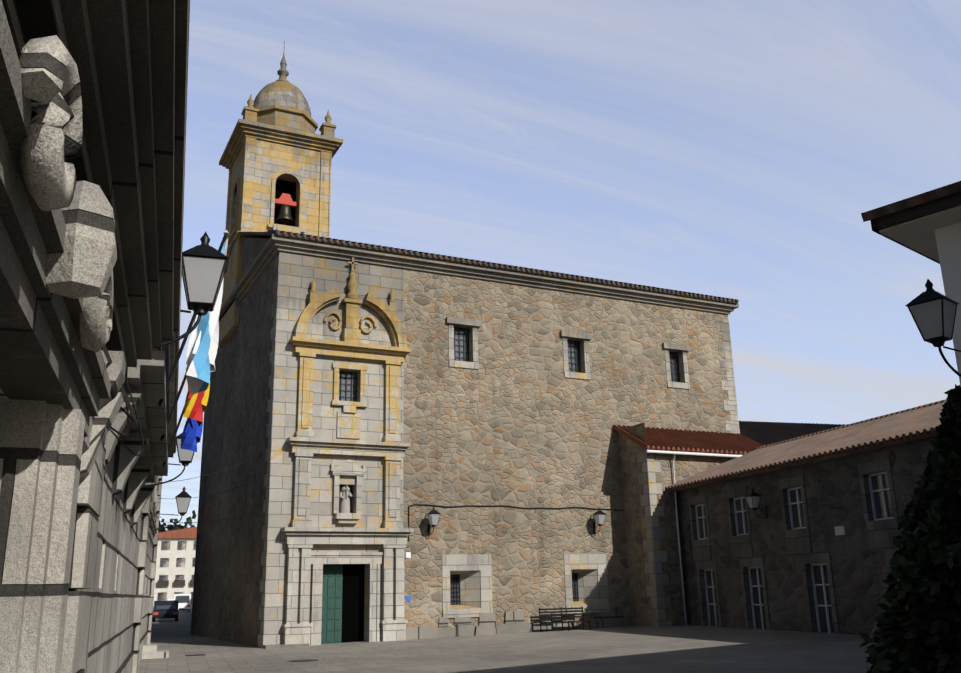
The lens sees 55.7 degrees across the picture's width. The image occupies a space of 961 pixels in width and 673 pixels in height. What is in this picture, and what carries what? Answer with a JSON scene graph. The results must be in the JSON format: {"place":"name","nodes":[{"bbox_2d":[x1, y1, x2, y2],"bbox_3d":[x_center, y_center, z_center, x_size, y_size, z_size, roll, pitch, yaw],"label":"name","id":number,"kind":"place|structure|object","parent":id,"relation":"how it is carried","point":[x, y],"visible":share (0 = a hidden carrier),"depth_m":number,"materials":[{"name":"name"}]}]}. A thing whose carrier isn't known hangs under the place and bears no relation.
{"place":"outdoors","nodes":[
{"label":"outdoors","id":0,"kind":"place"},
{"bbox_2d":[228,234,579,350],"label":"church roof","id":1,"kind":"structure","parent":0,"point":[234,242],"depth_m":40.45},
{"bbox_2d":[191,234,740,647],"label":"church","id":2,"kind":"structure","parent":0,"point":[520,400],"depth_m":34.40,"materials":[{"name":"brown"}]},
{"bbox_2d":[218,41,342,346],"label":"bell tower","id":3,"kind":"structure","parent":2,"relation":"on","point":[276,147],"depth_m":41.01,"materials":[{"name":"beige stone"}]},
{"bbox_2d":[272,193,300,232],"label":"bell","id":4,"kind":"object","parent":3,"relation":"in","point":[283,220],"visible":0.94,"depth_m":40.45,"materials":[{"name":"black"}]},
{"bbox_2d":[339,485,352,512],"bbox_3d":[-4.676,5.540,31.447,0.487,1.150,0.415,6,-17,-25],"label":"niche statue","id":5,"kind":"object","parent":2,"relation":"on","point":[345,494],"visible":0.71,"depth_m":31.31,"materials":[{"name":"grey stone"}]},
{"bbox_2d":[281,257,413,645],"bbox_3d":[-4.610,3.627,31.779,4.520,13.550,0.940,6,-17,-25],"label":"church portal","id":6,"kind":"object","parent":2,"relation":"attached to","point":[302,535],"visible":0.96,"depth_m":31.25,"materials":[{"name":"beige stone"}]},
{"bbox_2d":[321,565,364,643],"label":"church door","id":7,"kind":"structure","parent":6,"relation":"in","point":[331,629],"depth_m":30.55,"materials":[{"name":"green wood"}]},
{"bbox_2d":[406,552,410,600],"bbox_3d":[-2.500,8.326,31.536,0.160,1.640,0.017,6,-17,-25],"label":"wall sign","id":8,"kind":"object","parent":2,"relation":"attached to","point":[408,555],"visible":1,"depth_m":31.69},
{"bbox_2d":[426,506,439,534],"bbox_3d":[-1.699,6.500,32.127,0.394,1.006,0.617,6,-17,-25],"label":"wall lamp","id":9,"kind":"object","parent":2,"relation":"attached to","point":[433,515],"visible":1,"depth_m":31.96,"materials":[{"name":"white glass"}]},
{"bbox_2d":[236,230,738,303],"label":"roof cornice","id":10,"kind":"structure","parent":2,"relation":"attached to","point":[268,233],"depth_m":35.79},
{"bbox_2d":[408,504,622,540],"bbox_3d":[1.555,6.978,33.970,9.122,1.315,0.044,6,-17,-25],"label":"cable","id":11,"kind":"object","parent":2,"relation":"attached to","point":[507,506],"visible":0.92,"depth_m":33.83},
{"bbox_2d":[593,508,605,533],"bbox_3d":[4.548,7.101,35.138,0.394,1.006,0.617,6,-17,-25],"label":"wall lamp","id":12,"kind":"object","parent":2,"relation":"attached to","point":[599,516],"visible":1,"depth_m":34.99,"materials":[{"name":"white glass"}]},
{"bbox_2d":[138,607,881,672],"bbox_3d":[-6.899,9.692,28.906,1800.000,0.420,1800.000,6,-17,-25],"label":"ground","id":13,"kind":"structure","parent":0,"point":[674,649],"depth_m":23.03,"materials":[{"name":"grey stone"}]},
{"bbox_2d":[0,0,189,672],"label":"town hall","id":14,"kind":"structure","parent":13,"relation":"on","point":[93,98],"depth_m":3.81,"materials":[{"name":"stone"}]},
{"bbox_2d":[149,487,191,529],"bbox_3d":[-8.220,4.538,24.077,1.057,1.160,0.414,4,-16,-18],"label":"street lamp","id":15,"kind":"object","parent":14,"relation":"attached to","point":[183,498],"visible":0.96,"depth_m":24.07,"materials":[{"name":"black metal"}]},
{"bbox_2d":[148,432,194,484],"bbox_3d":[-5.615,2.119,16.375,1.007,1.160,0.414,4,-16,-18],"label":"street lamp","id":16,"kind":"object","parent":14,"relation":"attached to","point":[185,456],"visible":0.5,"depth_m":16.34,"materials":[{"name":"black metal"}]},
{"bbox_2d":[102,340,252,546],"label":"cables","id":17,"kind":"object","parent":14,"relation":"attached to","point":[166,348],"visible":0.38,"depth_m":7.64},
{"bbox_2d":[174,6,189,453],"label":"town hall roof","id":18,"kind":"structure","parent":14,"relation":"attached to","point":[177,334],"depth_m":20.72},
{"bbox_2d":[158,230,228,466],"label":"flagpoles","id":19,"kind":"object","parent":14,"relation":"on","point":[226,233],"visible":0.44,"depth_m":11.09,"materials":[{"name":"white"}]},
{"bbox_2d":[180,418,202,451],"bbox_3d":[-4.670,0.924,14.902,0.356,2.037,0.563,4,-16,-18],"label":"flag","id":20,"kind":"object","parent":19,"relation":"attached to","point":[191,435],"visible":0.29,"depth_m":14.64,"materials":[{"name":"blue fabric"}]},
{"bbox_2d":[183,382,209,426],"bbox_3d":[-3.910,0.275,12.642,0.306,2.037,0.520,0,-16,-4],"label":"flag","id":21,"kind":"object","parent":19,"relation":"attached to","point":[195,407],"visible":0.31,"depth_m":12.32,"materials":[{"name":"red fabric"}]},
{"bbox_2d":[186,238,227,394],"bbox_3d":[-3.210,-0.313,10.595,0.314,2.037,0.588,-1,-16,-1],"label":"flag","id":22,"kind":"object","parent":19,"relation":"attached to","point":[202,348],"visible":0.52,"depth_m":10.35,"materials":[{"name":"white fabric"}]},
{"bbox_2d":[161,232,228,346],"bbox_3d":[-2.740,-0.409,7.932,1.007,1.160,0.414,4,-16,-18],"label":"street lamp","id":23,"kind":"object","parent":14,"relation":"attached to","point":[204,267],"visible":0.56,"depth_m":7.92,"materials":[{"name":"black metal"}]},
{"bbox_2d":[152,600,178,621],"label":"dark car","id":24,"kind":"object","parent":13,"relation":"on","point":[165,609],"visible":0.98,"depth_m":62.51,"materials":[{"name":"grey paint"}]},
{"bbox_2d":[153,527,196,606],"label":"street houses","id":25,"kind":"structure","parent":13,"relation":"on","point":[175,561],"depth_m":159.06,"materials":[{"name":"beige paint"}]},
{"bbox_2d":[158,510,196,532],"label":"tree","id":26,"kind":"object","parent":13,"relation":"on","point":[179,526],"visible":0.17,"depth_m":182.20,"materials":[{"name":"green plant"}]},
{"bbox_2d":[173,594,190,611],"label":"white car","id":27,"kind":"object","parent":13,"relation":"on","point":[184,601],"visible":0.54,"depth_m":95.38,"materials":[{"name":"white paint"}]},
{"bbox_2d":[186,643,317,661],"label":"manhole covers","id":28,"kind":"object","parent":13,"relation":"on","point":[284,646],"visible":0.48,"depth_m":28.69,"materials":[{"name":"black metal"}]},
{"bbox_2d":[538,606,590,631],"bbox_3d":[3.079,10.340,33.049,1.900,0.984,0.564,6,-17,-25],"label":"iron bench","id":29,"kind":"object","parent":13,"relation":"on","point":[561,614],"visible":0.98,"depth_m":33.20,"materials":[{"name":"black metal"}]},
{"bbox_2d":[618,422,741,626],"bbox_3d":[8.848,7.583,36.306,6.400,7.800,2.140,6,-17,-25],"label":"annex","id":30,"kind":"object","parent":13,"relation":"on","point":[656,590],"visible":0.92,"depth_m":34.89,"materials":[{"name":"brown stone"}]},
{"bbox_2d":[613,425,762,454],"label":"annex roof","id":31,"kind":"structure","parent":30,"relation":"on","point":[657,438],"depth_m":36.86,"materials":[{"name":"red tile"}]},
{"bbox_2d":[670,433,937,635],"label":"building wall","id":32,"kind":"structure","parent":13,"relation":"on","point":[815,550],"depth_m":28.01,"materials":[{"name":"stone"}]},
{"bbox_2d":[745,488,767,518],"bbox_3d":[9.067,5.460,29.811,0.647,1.007,0.394,4,-16,-18],"label":"wing lamp","id":33,"kind":"object","parent":32,"relation":"attached to","point":[752,497],"visible":1,"depth_m":29.70,"materials":[{"name":"black metal"}]},
{"bbox_2d":[665,399,947,490],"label":"wing roof","id":34,"kind":"structure","parent":32,"relation":"on","point":[918,421],"depth_m":29.04,"materials":[{"name":"tile"}]},
{"bbox_2d":[859,384,960,672],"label":"tree","id":35,"kind":"object","parent":13,"relation":"on","point":[919,623],"depth_m":7.08,"materials":[{"name":"green plant"}]},
{"bbox_2d":[870,191,960,386],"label":"white house","id":36,"kind":"structure","parent":13,"relation":"on","point":[931,230],"depth_m":8.95,"materials":[{"name":"paint"}]},
{"bbox_2d":[861,181,960,221],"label":"roof eave","id":37,"kind":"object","parent":36,"relation":"attached to","point":[949,189],"depth_m":8.82,"materials":[{"name":"black wood"}]},
{"bbox_2d":[905,279,960,376],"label":"street lamp","id":38,"kind":"object","parent":36,"relation":"attached to","point":[932,311],"visible":1,"depth_m":7.91,"materials":[{"name":"black metal"}]},
{"bbox_2d":[159,0,960,530],"label":"sky","id":39,"kind":"structure","parent":0,"point":[733,149],"materials":[{"name":"blue"}]},
{"bbox_2d":[739,421,846,445],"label":"roof","id":40,"kind":"structure","parent":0,"point":[763,433],"depth_m":46.89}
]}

